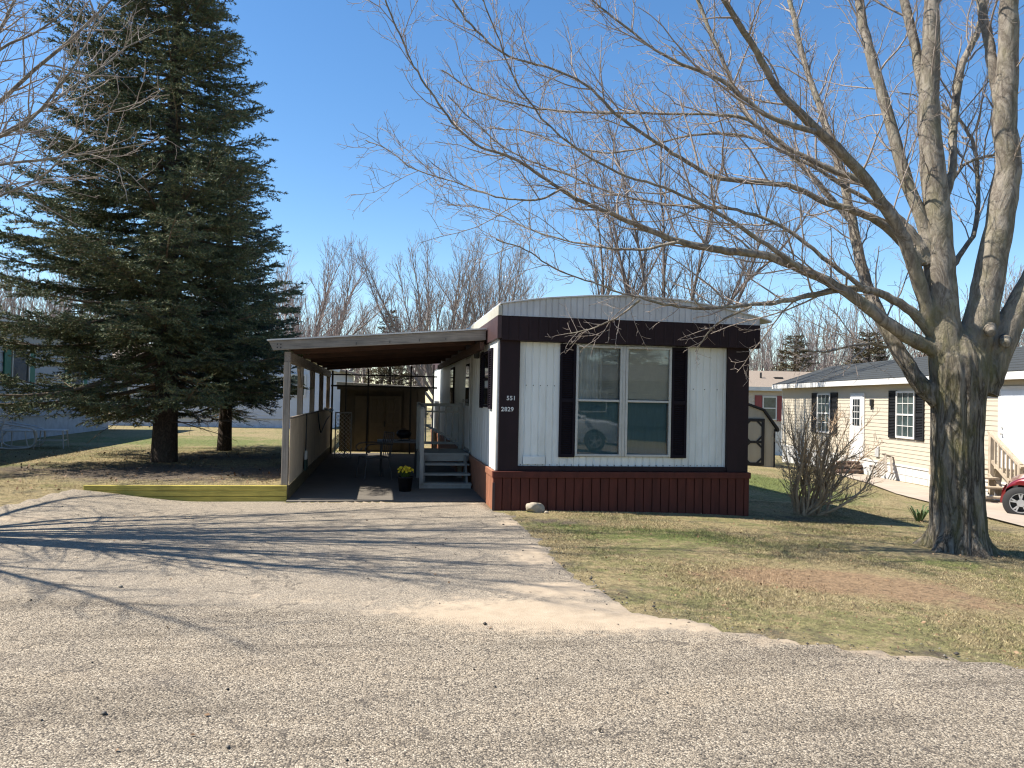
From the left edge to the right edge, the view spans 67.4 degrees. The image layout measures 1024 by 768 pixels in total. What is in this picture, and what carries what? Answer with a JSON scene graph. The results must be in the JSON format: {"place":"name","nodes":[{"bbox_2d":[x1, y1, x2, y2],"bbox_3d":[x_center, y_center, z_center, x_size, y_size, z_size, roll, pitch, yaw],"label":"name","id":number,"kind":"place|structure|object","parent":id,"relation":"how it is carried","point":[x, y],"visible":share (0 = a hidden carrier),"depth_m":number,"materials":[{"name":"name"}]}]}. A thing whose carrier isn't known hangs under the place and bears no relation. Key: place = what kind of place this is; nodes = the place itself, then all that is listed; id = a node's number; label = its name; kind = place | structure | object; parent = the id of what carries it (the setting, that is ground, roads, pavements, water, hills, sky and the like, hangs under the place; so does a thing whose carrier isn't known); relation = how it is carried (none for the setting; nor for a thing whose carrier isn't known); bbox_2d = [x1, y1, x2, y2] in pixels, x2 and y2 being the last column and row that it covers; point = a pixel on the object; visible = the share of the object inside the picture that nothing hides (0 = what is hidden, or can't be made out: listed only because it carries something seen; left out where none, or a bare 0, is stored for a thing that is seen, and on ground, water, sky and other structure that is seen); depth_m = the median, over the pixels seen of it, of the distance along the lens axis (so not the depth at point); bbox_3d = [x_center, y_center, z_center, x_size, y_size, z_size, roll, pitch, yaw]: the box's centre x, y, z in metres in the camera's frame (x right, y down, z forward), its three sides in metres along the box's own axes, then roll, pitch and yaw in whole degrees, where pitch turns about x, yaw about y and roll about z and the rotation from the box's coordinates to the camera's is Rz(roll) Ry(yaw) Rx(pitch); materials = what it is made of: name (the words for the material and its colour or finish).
{"place":"outdoors","nodes":[
{"label":"outdoors","id":0,"kind":"place"},
{"bbox_2d":[286,453,484,501],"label":"carport floor","id":1,"kind":"structure","parent":0,"point":[330,478],"depth_m":13.72,"materials":[{"name":"concrete"}]},
{"bbox_2d":[334,412,351,457],"bbox_3d":[-4.274,1.289,19.442,0.420,1.153,0.046,1,-1,-10],"label":"lattice trellis","id":2,"kind":"object","parent":1,"relation":"on","point":[335,442],"visible":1,"depth_m":19.42,"materials":[{"name":"wood"}]},
{"bbox_2d":[355,431,394,480],"bbox_3d":[-2.619,1.361,14.655,0.595,0.892,0.567,2,-1,-30],"label":"patio chair","id":3,"kind":"object","parent":1,"relation":"on","point":[380,457],"visible":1,"depth_m":14.64,"materials":[{"name":"metal"}]},
{"bbox_2d":[267,328,486,485],"bbox_3d":[-2.893,0.513,16.672,3.280,2.693,10.246,1,-1,-10],"label":"carport","id":4,"kind":"object","parent":1,"relation":"on","point":[368,351],"visible":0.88,"depth_m":13.42,"materials":[{"name":"brown wood"}]},
{"bbox_2d":[304,414,307,470],"bbox_3d":[-3.658,1.026,13.667,0.045,1.000,0.300,1,-1,-10],"label":"broom","id":5,"kind":"object","parent":4,"relation":"attached to","point":[305,460],"visible":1,"depth_m":13.66,"materials":[{"name":"black metal"}]},
{"bbox_2d":[317,411,329,432],"bbox_3d":[-4.050,0.801,16.565,0.064,0.458,1.771,1,-1,-6],"label":"hose hanger","id":6,"kind":"object","parent":4,"relation":"hanging from","point":[320,430],"visible":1,"depth_m":15.82,"materials":[{"name":"black metal"}]},
{"bbox_2d":[377,439,416,476],"bbox_3d":[-2.273,1.477,15.416,0.870,0.700,0.700,1,-1,-10],"label":"patio table","id":7,"kind":"object","parent":1,"relation":"on","point":[404,441],"visible":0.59,"depth_m":15.17,"materials":[{"name":"black metal"}]},
{"bbox_2d":[396,428,411,439],"bbox_3d":[-2.195,1.014,15.589,0.316,0.243,0.316,1,-1,-10],"label":"kettle grill","id":8,"kind":"object","parent":7,"relation":"on","point":[403,433],"visible":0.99,"depth_m":15.48,"materials":[{"name":"black metal"}]},
{"bbox_2d":[397,466,413,491],"bbox_3d":[-1.780,1.573,12.807,0.278,0.428,0.295,1,-1,-10],"label":"flower pot","id":9,"kind":"object","parent":1,"relation":"on","point":[405,479],"visible":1,"depth_m":12.73,"materials":[{"name":"black plastic"}]},
{"bbox_2d":[416,402,471,488],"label":"porch steps","id":10,"kind":"structure","parent":1,"relation":"on","point":[459,455],"depth_m":13.89,"materials":[{"name":"grey paint"}]},
{"bbox_2d":[0,489,1023,767],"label":"asphalt road","id":11,"kind":"structure","parent":0,"point":[370,667],"depth_m":4.58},
{"bbox_2d":[0,407,1023,668],"bbox_3d":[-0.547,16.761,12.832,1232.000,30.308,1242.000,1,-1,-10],"label":"ground","id":12,"kind":"structure","parent":0,"point":[250,439],"depth_m":8.45,"materials":[{"name":"plant"}]},
{"bbox_2d":[0,265,19,311],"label":"bare tree","id":13,"kind":"object","parent":12,"relation":"on","point":[3,304],"visible":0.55,"depth_m":44.65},
{"bbox_2d":[0,408,45,448],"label":"rocking chair","id":14,"kind":"object","parent":12,"relation":"on","point":[5,422],"visible":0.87,"depth_m":17.20,"materials":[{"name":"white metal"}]},
{"bbox_2d":[0,245,61,323],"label":"bare tree","id":15,"kind":"object","parent":12,"relation":"on","point":[16,305],"visible":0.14,"depth_m":49.30,"materials":[{"name":"brown plant"}]},
{"bbox_2d":[14,256,83,320],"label":"bare tree","id":16,"kind":"object","parent":12,"relation":"on","point":[54,307],"visible":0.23,"depth_m":45.90,"materials":[{"name":"brown plant"}]},
{"bbox_2d":[33,429,68,448],"bbox_3d":[-10.678,1.272,17.809,0.636,0.427,0.546,2,-1,-20],"label":"side table","id":17,"kind":"object","parent":12,"relation":"on","point":[62,439],"visible":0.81,"depth_m":17.80,"materials":[{"name":"grey wood"}]},
{"bbox_2d":[0,315,111,441],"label":"grey home","id":18,"kind":"object","parent":12,"relation":"on","point":[13,367],"visible":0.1,"depth_m":21.32,"materials":[{"name":"grey"}]},
{"bbox_2d":[11,350,30,384],"bbox_3d":[-12.872,-0.459,20.113,0.050,0.950,1.000,1,-1,-10],"label":"window","id":19,"kind":"structure","parent":18,"relation":"in","point":[18,366],"depth_m":20.14,"materials":[{"name":"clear glass"}]},
{"bbox_2d":[70,357,84,383],"bbox_3d":[-13.507,-0.400,23.859,0.050,0.950,1.000,1,-1,-10],"label":"window","id":20,"kind":"structure","parent":18,"relation":"in","point":[76,377],"depth_m":23.92,"materials":[{"name":"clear glass"}]},
{"bbox_2d":[59,285,106,318],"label":"bare tree","id":21,"kind":"object","parent":12,"relation":"on","point":[85,312],"visible":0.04,"depth_m":53.66,"materials":[{"name":"brown plant"}]},
{"bbox_2d":[0,0,184,227],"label":"maple tree","id":22,"kind":"object","parent":12,"relation":"on","point":[17,129],"visible":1,"depth_m":7.45,"materials":[{"name":"brown plant"}]},
{"bbox_2d":[0,0,312,462],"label":"spruce tree","id":23,"kind":"object","parent":12,"relation":"on","point":[169,323],"visible":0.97,"depth_m":14.08,"materials":[{"name":"green plant"}]},
{"bbox_2d":[83,446,329,501],"bbox_3d":[-5.578,1.797,15.852,2.935,0.482,9.425,1,-1,-10],"label":"timber edging","id":24,"kind":"object","parent":12,"relation":"on","point":[214,493],"visible":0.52,"depth_m":11.29,"materials":[{"name":"wood"}]},
{"bbox_2d":[124,156,302,450],"bbox_3d":[-6.954,-1.888,18.270,4.123,7.118,4.830,1,-1,-10],"label":"spruce tree","id":25,"kind":"object","parent":12,"relation":"on","point":[224,443],"visible":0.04,"depth_m":18.10,"materials":[{"name":"green plant"}]},
{"bbox_2d":[108,349,356,427],"bbox_3d":[-13.298,0.270,34.267,12.127,4.320,8.635,1,-1,-6],"label":"white gabled home","id":26,"kind":"object","parent":12,"relation":"on","point":[276,420],"visible":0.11,"depth_m":30.66,"materials":[{"name":"white"}]},
{"bbox_2d":[113,380,129,392],"bbox_3d":[-15.348,-0.095,30.024,0.800,0.900,0.050,1,-1,-6],"label":"window","id":27,"kind":"structure","parent":26,"relation":"in","point":[127,388],"depth_m":30.03,"materials":[{"name":"glass"}]},
{"bbox_2d":[290,374,306,396],"bbox_3d":[-8.632,0.058,30.682,0.800,0.900,0.050,1,-1,-6],"label":"window","id":28,"kind":"structure","parent":26,"relation":"in","point":[304,390],"depth_m":30.69,"materials":[{"name":"clear glass"}]},
{"bbox_2d":[253,269,297,332],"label":"bare tree","id":29,"kind":"object","parent":12,"relation":"on","point":[281,303],"visible":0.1,"depth_m":52.53,"materials":[{"name":"brown plant"}]},
{"bbox_2d":[246,220,457,372],"bbox_3d":[-9.270,-2.982,37.345,11.233,10.189,9.392,1,-1,13],"label":"bare tree","id":30,"kind":"object","parent":12,"relation":"on","point":[316,325],"visible":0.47,"depth_m":37.42,"materials":[{"name":"brown plant"}]},
{"bbox_2d":[324,302,379,382],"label":"bare tree","id":31,"kind":"object","parent":12,"relation":"on","point":[355,377],"visible":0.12,"depth_m":59.78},
{"bbox_2d":[363,321,385,382],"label":"bare tree","id":32,"kind":"object","parent":12,"relation":"on","point":[370,333],"visible":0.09,"depth_m":55.26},
{"bbox_2d":[336,382,427,451],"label":"garden shed","id":33,"kind":"structure","parent":12,"relation":"on","point":[388,409],"depth_m":22.00,"materials":[{"name":"beige wood"}]},
{"bbox_2d":[368,396,384,449],"bbox_3d":[-3.870,1.117,22.014,0.445,1.550,0.040,1,-1,-10],"label":"door","id":34,"kind":"structure","parent":33,"relation":"in","point":[377,403],"depth_m":22.00,"materials":[{"name":"brown wood"}]},
{"bbox_2d":[385,396,400,449],"bbox_3d":[-3.422,1.128,22.090,0.445,1.550,0.040,1,-1,-10],"label":"door","id":35,"kind":"structure","parent":33,"relation":"in","point":[393,403],"depth_m":22.07,"materials":[{"name":"brown wood"}]},
{"bbox_2d":[360,310,428,414],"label":"conifer tree","id":36,"kind":"object","parent":12,"relation":"on","point":[385,371],"visible":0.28,"depth_m":43.77,"materials":[{"name":"plant"}]},
{"bbox_2d":[395,312,426,386],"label":"bare tree","id":37,"kind":"object","parent":12,"relation":"on","point":[414,371],"visible":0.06,"depth_m":63.65,"materials":[{"name":"brown plant"}]},
{"bbox_2d":[342,223,538,426],"bbox_3d":[-3.612,-3.149,39.951,11.314,11.337,6.293,2,-1,-39],"label":"bare tree","id":38,"kind":"object","parent":12,"relation":"on","point":[452,325],"visible":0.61,"depth_m":39.45,"materials":[{"name":"brown plant"}]},
{"bbox_2d":[424,217,552,327],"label":"bare tree","id":39,"kind":"object","parent":12,"relation":"on","point":[500,297],"visible":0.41,"depth_m":41.17,"materials":[{"name":"brown plant"}]},
{"bbox_2d":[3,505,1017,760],"bbox_3d":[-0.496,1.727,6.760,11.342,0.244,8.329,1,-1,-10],"label":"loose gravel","id":40,"kind":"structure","parent":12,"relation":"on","point":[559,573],"depth_m":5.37,"materials":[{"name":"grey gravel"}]},
{"bbox_2d":[0,451,1022,750],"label":"fallen leaves","id":41,"kind":"object","parent":12,"relation":"on","point":[608,549],"visible":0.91,"depth_m":9.03,"materials":[{"name":"brown plant"}]},
{"bbox_2d":[0,262,1023,418],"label":"woods","id":42,"kind":"object","parent":12,"relation":"on","point":[797,330],"visible":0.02,"depth_m":58.82,"materials":[{"name":"brown plant"}]},
{"bbox_2d":[490,278,534,309],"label":"bare tree","id":43,"kind":"object","parent":12,"relation":"on","point":[522,290],"visible":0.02,"depth_m":58.17,"materials":[{"name":"brown plant"}]},
{"bbox_2d":[526,502,544,512],"bbox_3d":[0.319,1.767,10.923,0.277,0.181,0.188,2,-1,-28],"label":"rock","id":44,"kind":"object","parent":12,"relation":"on","point":[535,507],"visible":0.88,"depth_m":10.84,"materials":[{"name":"stone"}]},
{"bbox_2d":[432,295,771,515],"bbox_3d":[0.613,0.625,18.295,4.260,3.679,14.315,1,-1,-10],"label":"mobile home","id":45,"kind":"object","parent":12,"relation":"on","point":[631,423],"visible":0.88,"depth_m":11.37,"materials":[{"name":"white metal"}]},
{"bbox_2d":[450,367,454,403],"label":"side window","id":46,"kind":"structure","parent":45,"relation":"in","point":[452,373],"depth_m":17.78,"materials":[{"name":"glass"}]},
{"bbox_2d":[462,355,472,451],"bbox_3d":[-0.856,0.351,14.543,0.099,1.820,0.930,1,-1,-10],"label":"side door","id":47,"kind":"structure","parent":45,"relation":"in","point":[469,360],"depth_m":14.28,"materials":[{"name":"white metal"}]},
{"bbox_2d":[482,350,488,406],"bbox_3d":[-0.413,-0.075,12.195,0.029,0.880,0.740,1,-1,-10],"label":"side window","id":48,"kind":"structure","parent":45,"relation":"in","point":[485,364],"depth_m":12.30,"materials":[{"name":"glass"}]},
{"bbox_2d":[574,345,671,456],"bbox_3d":[1.647,0.259,11.388,1.467,1.632,0.099,1,-1,-10],"label":"window","id":49,"kind":"structure","parent":45,"relation":"in","point":[644,376],"depth_m":11.39,"materials":[{"name":"glass"}]},
{"bbox_2d":[574,144,690,294],"bbox_3d":[4.841,-3.530,34.187,5.525,12.967,5.108,1,-1,-10],"label":"bare tree","id":50,"kind":"object","parent":12,"relation":"on","point":[602,289],"visible":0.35,"depth_m":33.16,"materials":[{"name":"brown plant"}]},
{"bbox_2d":[337,0,1023,559],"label":"maple tree","id":51,"kind":"object","parent":12,"relation":"on","point":[971,354],"visible":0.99,"depth_m":9.44,"materials":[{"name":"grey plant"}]},
{"bbox_2d":[588,98,858,313],"bbox_3d":[8.646,-4.421,29.698,10.477,14.852,7.716,2,-1,-30],"label":"bare tree","id":52,"kind":"object","parent":12,"relation":"on","point":[734,294],"visible":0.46,"depth_m":29.75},
{"bbox_2d":[749,326,775,370],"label":"bare tree","id":53,"kind":"object","parent":12,"relation":"on","point":[754,363],"visible":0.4,"depth_m":51.61,"materials":[{"name":"brown plant"}]},
{"bbox_2d":[748,403,779,467],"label":"gambrel shed","id":54,"kind":"structure","parent":12,"relation":"on","point":[762,426],"depth_m":25.59,"materials":[{"name":"beige wood"}]},
{"bbox_2d":[748,418,764,465],"bbox_3d":[8.034,1.930,25.578,0.740,1.560,0.045,1,-1,-1],"label":"door","id":55,"kind":"structure","parent":54,"relation":"in","point":[756,427],"depth_m":25.57,"materials":[{"name":"beige wood"}]},
{"bbox_2d":[749,370,810,455],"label":"cream house","id":56,"kind":"structure","parent":12,"relation":"on","point":[765,395],"depth_m":43.95,"materials":[{"name":"beige"}]},
{"bbox_2d":[762,396,776,419],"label":"window","id":57,"kind":"structure","parent":56,"relation":"in","point":[769,403],"depth_m":43.91,"materials":[{"name":"glass"}]},
{"bbox_2d":[749,298,818,371],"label":"bare tree","id":58,"kind":"object","parent":12,"relation":"on","point":[769,345],"visible":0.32,"depth_m":57.46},
{"bbox_2d":[770,335,820,371],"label":"conifer tree","id":59,"kind":"object","parent":12,"relation":"on","point":[788,366],"visible":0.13,"depth_m":47.87,"materials":[{"name":"plant"}]},
{"bbox_2d":[799,315,842,371],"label":"bare tree","id":60,"kind":"object","parent":12,"relation":"on","point":[818,342],"visible":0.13,"depth_m":59.30,"materials":[{"name":"brown plant"}]},
{"bbox_2d":[797,320,856,370],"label":"bare tree","id":61,"kind":"object","parent":12,"relation":"on","point":[829,357],"visible":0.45,"depth_m":49.62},
{"bbox_2d":[772,401,887,515],"bbox_3d":[5.185,1.223,12.255,2.663,1.880,1.502,1,-1,-10],"label":"bare shrub","id":62,"kind":"object","parent":12,"relation":"on","point":[825,487],"visible":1,"depth_m":12.07,"materials":[{"name":"brown plant"}]},
{"bbox_2d":[806,323,877,370],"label":"bare tree","id":63,"kind":"object","parent":12,"relation":"on","point":[848,353],"visible":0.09,"depth_m":54.49,"materials":[{"name":"brown plant"}]},
{"bbox_2d":[840,331,889,363],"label":"conifer tree","id":64,"kind":"object","parent":12,"relation":"on","point":[875,350],"visible":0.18,"depth_m":49.88,"materials":[{"name":"plant"}]},
{"bbox_2d":[839,298,926,361],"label":"bare tree","id":65,"kind":"object","parent":12,"relation":"on","point":[911,349],"visible":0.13,"depth_m":56.75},
{"bbox_2d":[772,346,1023,500],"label":"beige house","id":66,"kind":"structure","parent":12,"relation":"on","point":[899,424],"depth_m":23.66,"materials":[{"name":"beige plastic"}]},
{"bbox_2d":[816,393,829,433],"bbox_3d":[11.460,1.073,28.247,0.050,1.450,1.180,1,-1,1],"label":"window","id":67,"kind":"structure","parent":66,"relation":"in","point":[823,399],"depth_m":28.21,"materials":[{"name":"glass"}]},
{"bbox_2d":[849,393,864,456],"bbox_3d":[11.415,1.354,25.463,0.100,2.100,1.060,1,-1,0],"label":"door","id":68,"kind":"structure","parent":66,"relation":"in","point":[857,400],"depth_m":25.35,"materials":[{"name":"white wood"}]},
{"bbox_2d":[895,391,914,439],"bbox_3d":[11.413,0.892,22.285,0.050,1.380,1.070,1,-1,1],"label":"window","id":69,"kind":"structure","parent":66,"relation":"in","point":[905,400],"depth_m":22.29,"materials":[{"name":"white glass"}]},
{"bbox_2d":[997,386,1023,469],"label":"door","id":70,"kind":"structure","parent":66,"relation":"in","point":[1011,398],"depth_m":17.43,"materials":[{"name":"metal"}]},
{"bbox_2d":[902,505,928,521],"bbox_3d":[6.625,2.108,12.528,0.591,0.261,0.679,1,-1,32],"label":"iris plant","id":71,"kind":"object","parent":12,"relation":"on","point":[921,516],"visible":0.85,"depth_m":12.44,"materials":[{"name":"green plant"}]},
{"bbox_2d":[904,256,1023,345],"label":"bare tree","id":72,"kind":"object","parent":12,"relation":"on","point":[1019,275],"visible":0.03,"depth_m":58.98,"materials":[{"name":"brown plant"}]},
{"bbox_2d":[1000,473,1023,514],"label":"red car","id":73,"kind":"object","parent":12,"relation":"on","point":[1012,497],"visible":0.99,"depth_m":14.64,"materials":[{"name":"red paint"}]},
{"bbox_2d":[1000,273,1023,345],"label":"bare tree","id":74,"kind":"object","parent":12,"relation":"on","point":[1001,307],"visible":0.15,"depth_m":54.98,"materials":[{"name":"brown plant"}]},
{"bbox_2d":[0,0,1023,408],"label":"sky","id":75,"kind":"structure","parent":0,"point":[325,71],"materials":[{"name":"blue"}]},
{"bbox_2d":[837,473,1023,525],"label":"concrete path","id":76,"kind":"structure","parent":0,"point":[995,509],"depth_m":17.82,"materials":[{"name":"beige concrete"}]},
{"bbox_2d":[835,470,861,473],"bbox_3d":[10.531,2.764,24.192,1.100,0.119,0.119,2,-1,-17],"label":"log","id":77,"kind":"object","parent":76,"relation":"on","point":[852,471],"visible":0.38,"depth_m":24.21,"materials":[{"name":"brown wood"}]},
{"bbox_2d":[869,453,893,477],"bbox_3d":[11.140,2.563,23.067,0.588,1.000,1.013,1,-1,1],"label":"wooden rack","id":78,"kind":"object","parent":76,"relation":"on","point":[877,468],"visible":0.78,"depth_m":22.95,"materials":[{"name":"beige wood"}]},
{"bbox_2d":[928,431,1023,498],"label":"deck stairs","id":79,"kind":"structure","parent":76,"relation":"on","point":[993,486],"depth_m":17.54,"materials":[{"name":"brown wood"}]},
{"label":"log","id":80,"kind":"object","parent":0,"visible":0},
{"bbox_2d":[837,465,862,468],"bbox_3d":[10.959,2.681,24.891,1.000,0.140,0.140,2,-1,-24],"label":"log","id":81,"kind":"object","parent":80,"relation":"on","point":[858,466],"visible":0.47,"depth_m":24.91,"materials":[{"name":"brown wood"}]},
{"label":"log","id":82,"kind":"object","parent":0,"visible":0},
{"bbox_2d":[837,461,859,464],"bbox_3d":[10.983,2.576,25.092,0.802,0.130,0.131,1,-1,-10],"label":"log","id":83,"kind":"object","parent":82,"relation":"on","point":[852,462],"visible":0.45,"depth_m":25.05,"materials":[{"name":"brown wood"}]}
]}

